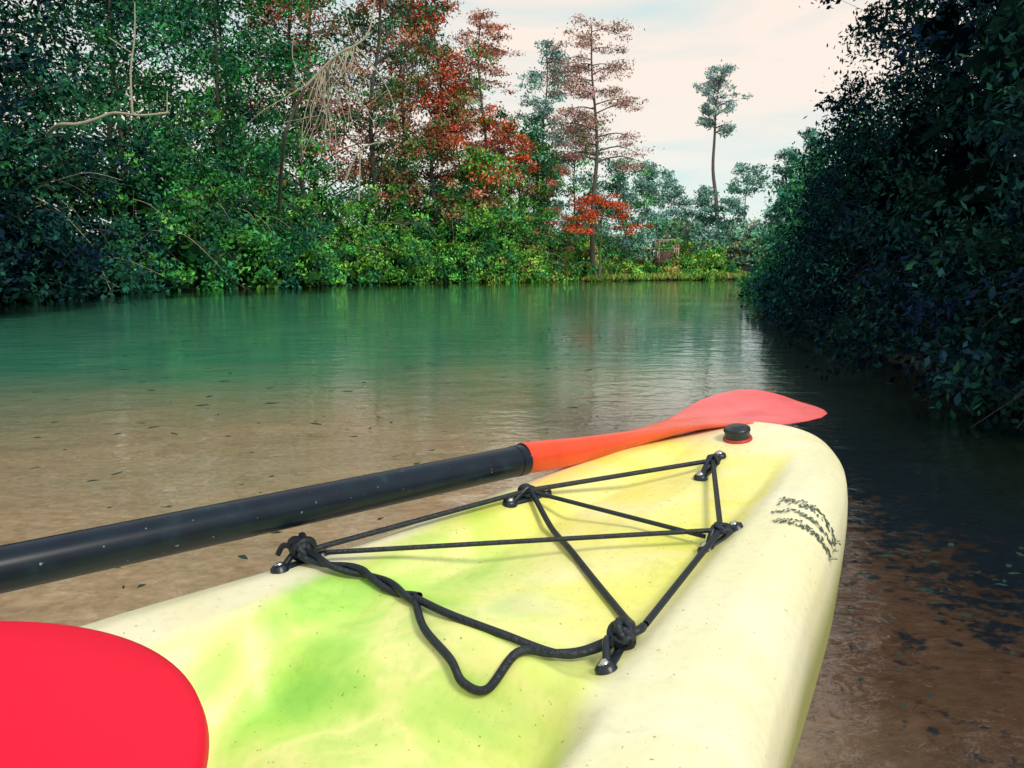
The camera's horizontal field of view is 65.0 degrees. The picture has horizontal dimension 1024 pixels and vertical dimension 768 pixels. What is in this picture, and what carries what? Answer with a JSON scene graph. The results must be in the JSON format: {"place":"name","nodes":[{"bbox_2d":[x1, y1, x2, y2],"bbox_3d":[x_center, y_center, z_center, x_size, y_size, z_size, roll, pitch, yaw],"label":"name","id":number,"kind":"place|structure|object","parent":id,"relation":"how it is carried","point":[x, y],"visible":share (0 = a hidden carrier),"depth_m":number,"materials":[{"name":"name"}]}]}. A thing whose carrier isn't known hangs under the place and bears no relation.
{"place":"outdoors","nodes":[
{"label":"outdoors","id":0,"kind":"place"},
{"bbox_2d":[0,0,1015,246],"label":"sky","id":1,"kind":"structure","parent":0,"point":[780,52],"materials":[{"name":"white"}]},
{"bbox_2d":[0,264,1023,767],"bbox_3d":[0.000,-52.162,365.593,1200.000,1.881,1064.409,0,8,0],"label":"ground","id":2,"kind":"structure","parent":0,"point":[940,488],"depth_m":2.45,"materials":[{"name":"brown sand"}]},
{"bbox_2d":[0,23,95,191],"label":"broadleaf tree","id":3,"kind":"object","parent":2,"relation":"on","point":[4,130],"visible":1,"depth_m":16.48,"materials":[{"name":"green plant"}]},
{"bbox_2d":[45,3,169,136],"bbox_3d":[-8.885,-6.754,17.246,2.956,2.688,0.417,1,8,8],"label":"dead branch","id":4,"kind":"object","parent":3,"relation":"attached to","point":[53,129],"visible":1,"depth_m":17.33,"materials":[{"name":"beige wood"}]},
{"bbox_2d":[0,0,119,202],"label":"broadleaf tree","id":5,"kind":"object","parent":2,"relation":"on","point":[59,5],"visible":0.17,"depth_m":23.52,"materials":[{"name":"green plant"}]},
{"bbox_2d":[0,0,147,193],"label":"broadleaf tree","id":6,"kind":"object","parent":2,"relation":"on","point":[47,149],"visible":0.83,"depth_m":20.42,"materials":[{"name":"green plant"}]},
{"bbox_2d":[0,0,247,217],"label":"broadleaf tree","id":7,"kind":"object","parent":2,"relation":"on","point":[109,7],"visible":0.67,"depth_m":24.98,"materials":[{"name":"green plant"}]},
{"bbox_2d":[3,0,251,217],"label":"broadleaf tree","id":8,"kind":"object","parent":2,"relation":"on","point":[135,93],"visible":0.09,"depth_m":30.04,"materials":[{"name":"green plant"}]},
{"bbox_2d":[98,0,322,234],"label":"broadleaf tree","id":9,"kind":"object","parent":2,"relation":"on","point":[231,68],"visible":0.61,"depth_m":29.18,"materials":[{"name":"green plant"}]},
{"bbox_2d":[129,0,310,193],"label":"broadleaf tree","id":10,"kind":"object","parent":2,"relation":"on","point":[208,70],"visible":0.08,"depth_m":35.74,"materials":[{"name":"green plant"}]},
{"bbox_2d":[204,0,409,226],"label":"broadleaf tree","id":11,"kind":"object","parent":2,"relation":"on","point":[289,6],"visible":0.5,"depth_m":32.42,"materials":[{"name":"green plant"}]},
{"bbox_2d":[209,0,420,236],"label":"broadleaf tree","id":12,"kind":"object","parent":2,"relation":"on","point":[314,33],"visible":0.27,"depth_m":38.43,"materials":[{"name":"green plant"}]},
{"bbox_2d":[11,167,634,289],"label":"bank twigs","id":13,"kind":"object","parent":2,"relation":"on","point":[421,221],"visible":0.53,"depth_m":26.74,"materials":[{"name":"brown wood"}]},
{"bbox_2d":[0,57,749,304],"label":"riverbank shrubs","id":14,"kind":"object","parent":2,"relation":"on","point":[40,246],"visible":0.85,"depth_m":26.80,"materials":[{"name":"green plant"}]},
{"bbox_2d":[242,0,400,210],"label":"dead tree","id":15,"kind":"object","parent":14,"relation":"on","point":[312,82],"visible":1,"depth_m":24.28,"materials":[{"name":"beige wood"}]},
{"bbox_2d":[284,0,474,234],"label":"broadleaf tree","id":16,"kind":"object","parent":2,"relation":"on","point":[378,102],"visible":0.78,"depth_m":35.66,"materials":[{"name":"green plant"}]},
{"bbox_2d":[343,0,457,216],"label":"broadleaf tree","id":17,"kind":"object","parent":2,"relation":"on","point":[390,8],"visible":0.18,"depth_m":40.66,"materials":[{"name":"red plant"}]},
{"bbox_2d":[361,0,517,236],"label":"broadleaf tree","id":18,"kind":"object","parent":2,"relation":"on","point":[443,77],"visible":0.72,"depth_m":37.52,"materials":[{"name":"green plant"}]},
{"bbox_2d":[402,82,528,223],"bbox_3d":[-2.277,-9.854,39.191,6.195,9.314,4.866,0,8,0],"label":"red maple tree","id":19,"kind":"object","parent":2,"relation":"on","point":[441,99],"visible":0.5,"depth_m":37.98,"materials":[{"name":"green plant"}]},
{"bbox_2d":[426,7,525,200],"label":"bald cypress tree","id":20,"kind":"object","parent":2,"relation":"on","point":[475,17],"visible":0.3,"depth_m":41.87,"materials":[{"name":"red plant"}]},
{"bbox_2d":[435,144,548,267],"bbox_3d":[-0.934,-8.361,38.698,4.690,6.464,5.953,4,9,26],"label":"broadleaf tree","id":21,"kind":"object","parent":2,"relation":"on","point":[475,159],"visible":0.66,"depth_m":38.28,"materials":[{"name":"green plant"}]},
{"bbox_2d":[460,101,540,249],"bbox_3d":[-0.809,-9.606,40.210,3.463,8.516,4.052,7,11,41],"label":"red maple tree","id":22,"kind":"object","parent":2,"relation":"on","point":[504,128],"visible":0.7,"depth_m":39.77,"materials":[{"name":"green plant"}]},
{"bbox_2d":[455,115,573,247],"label":"broadleaf tree","id":23,"kind":"object","parent":2,"relation":"on","point":[537,131],"visible":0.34,"depth_m":42.08,"materials":[{"name":"green plant"}]},
{"bbox_2d":[502,38,576,220],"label":"green ash tree","id":24,"kind":"object","parent":2,"relation":"on","point":[545,110],"visible":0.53,"depth_m":44.26,"materials":[{"name":"green plant"}]},
{"bbox_2d":[505,140,579,252],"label":"broadleaf tree","id":25,"kind":"object","parent":2,"relation":"on","point":[542,185],"visible":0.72,"depth_m":41.51,"materials":[{"name":"green plant"}]},
{"bbox_2d":[537,118,615,240],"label":"broadleaf tree","id":26,"kind":"object","parent":2,"relation":"on","point":[576,178],"visible":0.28,"depth_m":47.00,"materials":[{"name":"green plant"}]},
{"bbox_2d":[533,12,664,274],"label":"bald cypress tree","id":27,"kind":"object","parent":2,"relation":"on","point":[584,90],"visible":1,"depth_m":40.76,"materials":[{"name":"brown plant"}]},
{"bbox_2d":[543,193,656,277],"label":"red maple tree","id":28,"kind":"object","parent":2,"relation":"on","point":[589,215],"visible":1,"depth_m":40.03,"materials":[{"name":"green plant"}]},
{"bbox_2d":[413,199,790,268],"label":"distant tree line","id":29,"kind":"object","parent":2,"relation":"on","point":[742,253],"visible":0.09,"depth_m":51.61,"materials":[{"name":"green plant"}]},
{"bbox_2d":[480,271,749,281],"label":"shore grass","id":30,"kind":"structure","parent":2,"relation":"on","point":[658,275],"depth_m":44.35,"materials":[{"name":"green plant"}]},
{"bbox_2d":[580,155,673,260],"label":"broadleaf tree","id":31,"kind":"object","parent":2,"relation":"on","point":[619,187],"visible":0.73,"depth_m":46.94,"materials":[{"name":"green plant"}]},
{"bbox_2d":[613,160,674,243],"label":"broadleaf tree","id":32,"kind":"object","parent":2,"relation":"on","point":[645,184],"visible":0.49,"depth_m":54.20,"materials":[{"name":"green plant"}]},
{"bbox_2d":[647,239,679,266],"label":"wooden stairway","id":33,"kind":"object","parent":2,"relation":"on","point":[665,256],"visible":0.56,"depth_m":48.65,"materials":[{"name":"brown wood"}]},
{"bbox_2d":[647,164,701,241],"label":"broadleaf tree","id":34,"kind":"object","parent":2,"relation":"on","point":[677,192],"visible":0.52,"depth_m":58.15,"materials":[{"name":"green plant"}]},
{"bbox_2d":[680,185,730,244],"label":"broadleaf tree","id":35,"kind":"object","parent":2,"relation":"on","point":[704,199],"visible":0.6,"depth_m":60.15,"materials":[{"name":"green plant"}]},
{"bbox_2d":[692,59,753,215],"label":"tall pine tree","id":36,"kind":"object","parent":2,"relation":"on","point":[713,83],"visible":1,"depth_m":95.91,"materials":[{"name":"green plant"}]},
{"bbox_2d":[706,161,773,248],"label":"broadleaf tree","id":37,"kind":"object","parent":2,"relation":"on","point":[733,205],"visible":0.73,"depth_m":58.54,"materials":[{"name":"green plant"}]},
{"bbox_2d":[760,146,807,228],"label":"broadleaf tree","id":38,"kind":"object","parent":2,"relation":"on","point":[781,182],"visible":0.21,"depth_m":58.28,"materials":[{"name":"green plant"}]},
{"bbox_2d":[787,126,832,231],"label":"broadleaf tree","id":39,"kind":"object","parent":2,"relation":"on","point":[812,133],"visible":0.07,"depth_m":60.91,"materials":[{"name":"green plant"}]},
{"bbox_2d":[733,0,1023,446],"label":"overhanging shrubs","id":40,"kind":"object","parent":2,"relation":"on","point":[893,187],"visible":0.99,"depth_m":5.20,"materials":[{"name":"green plant"}]},
{"bbox_2d":[771,240,1023,437],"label":"drooping twigs","id":41,"kind":"object","parent":40,"relation":"attached to","point":[919,327],"visible":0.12,"depth_m":4.48,"materials":[{"name":"brown wood"}]},
{"bbox_2d":[799,0,1021,164],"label":"willow tree","id":42,"kind":"object","parent":2,"relation":"on","point":[866,26],"visible":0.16,"depth_m":9.22,"materials":[{"name":"green plant"}]},
{"bbox_2d":[0,280,1023,442],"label":"river water","id":43,"kind":"structure","parent":0,"point":[705,316],"depth_m":7.51,"materials":[{"name":"teal liquid"}]},
{"bbox_2d":[0,422,847,767],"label":"kayak","id":44,"kind":"object","parent":43,"relation":"on","point":[668,602],"visible":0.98,"depth_m":0.58,"materials":[{"name":"plastic"}]},
{"bbox_2d":[0,390,826,593],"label":"paddle","id":45,"kind":"object","parent":44,"relation":"on","point":[40,561],"visible":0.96,"depth_m":0.71,"materials":[{"name":"plastic"}]},
{"bbox_2d":[0,317,1023,755],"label":"floating leaves","id":46,"kind":"object","parent":43,"relation":"on","point":[540,437],"visible":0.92,"depth_m":2.04,"materials":[{"name":"brown plant"}]}
]}

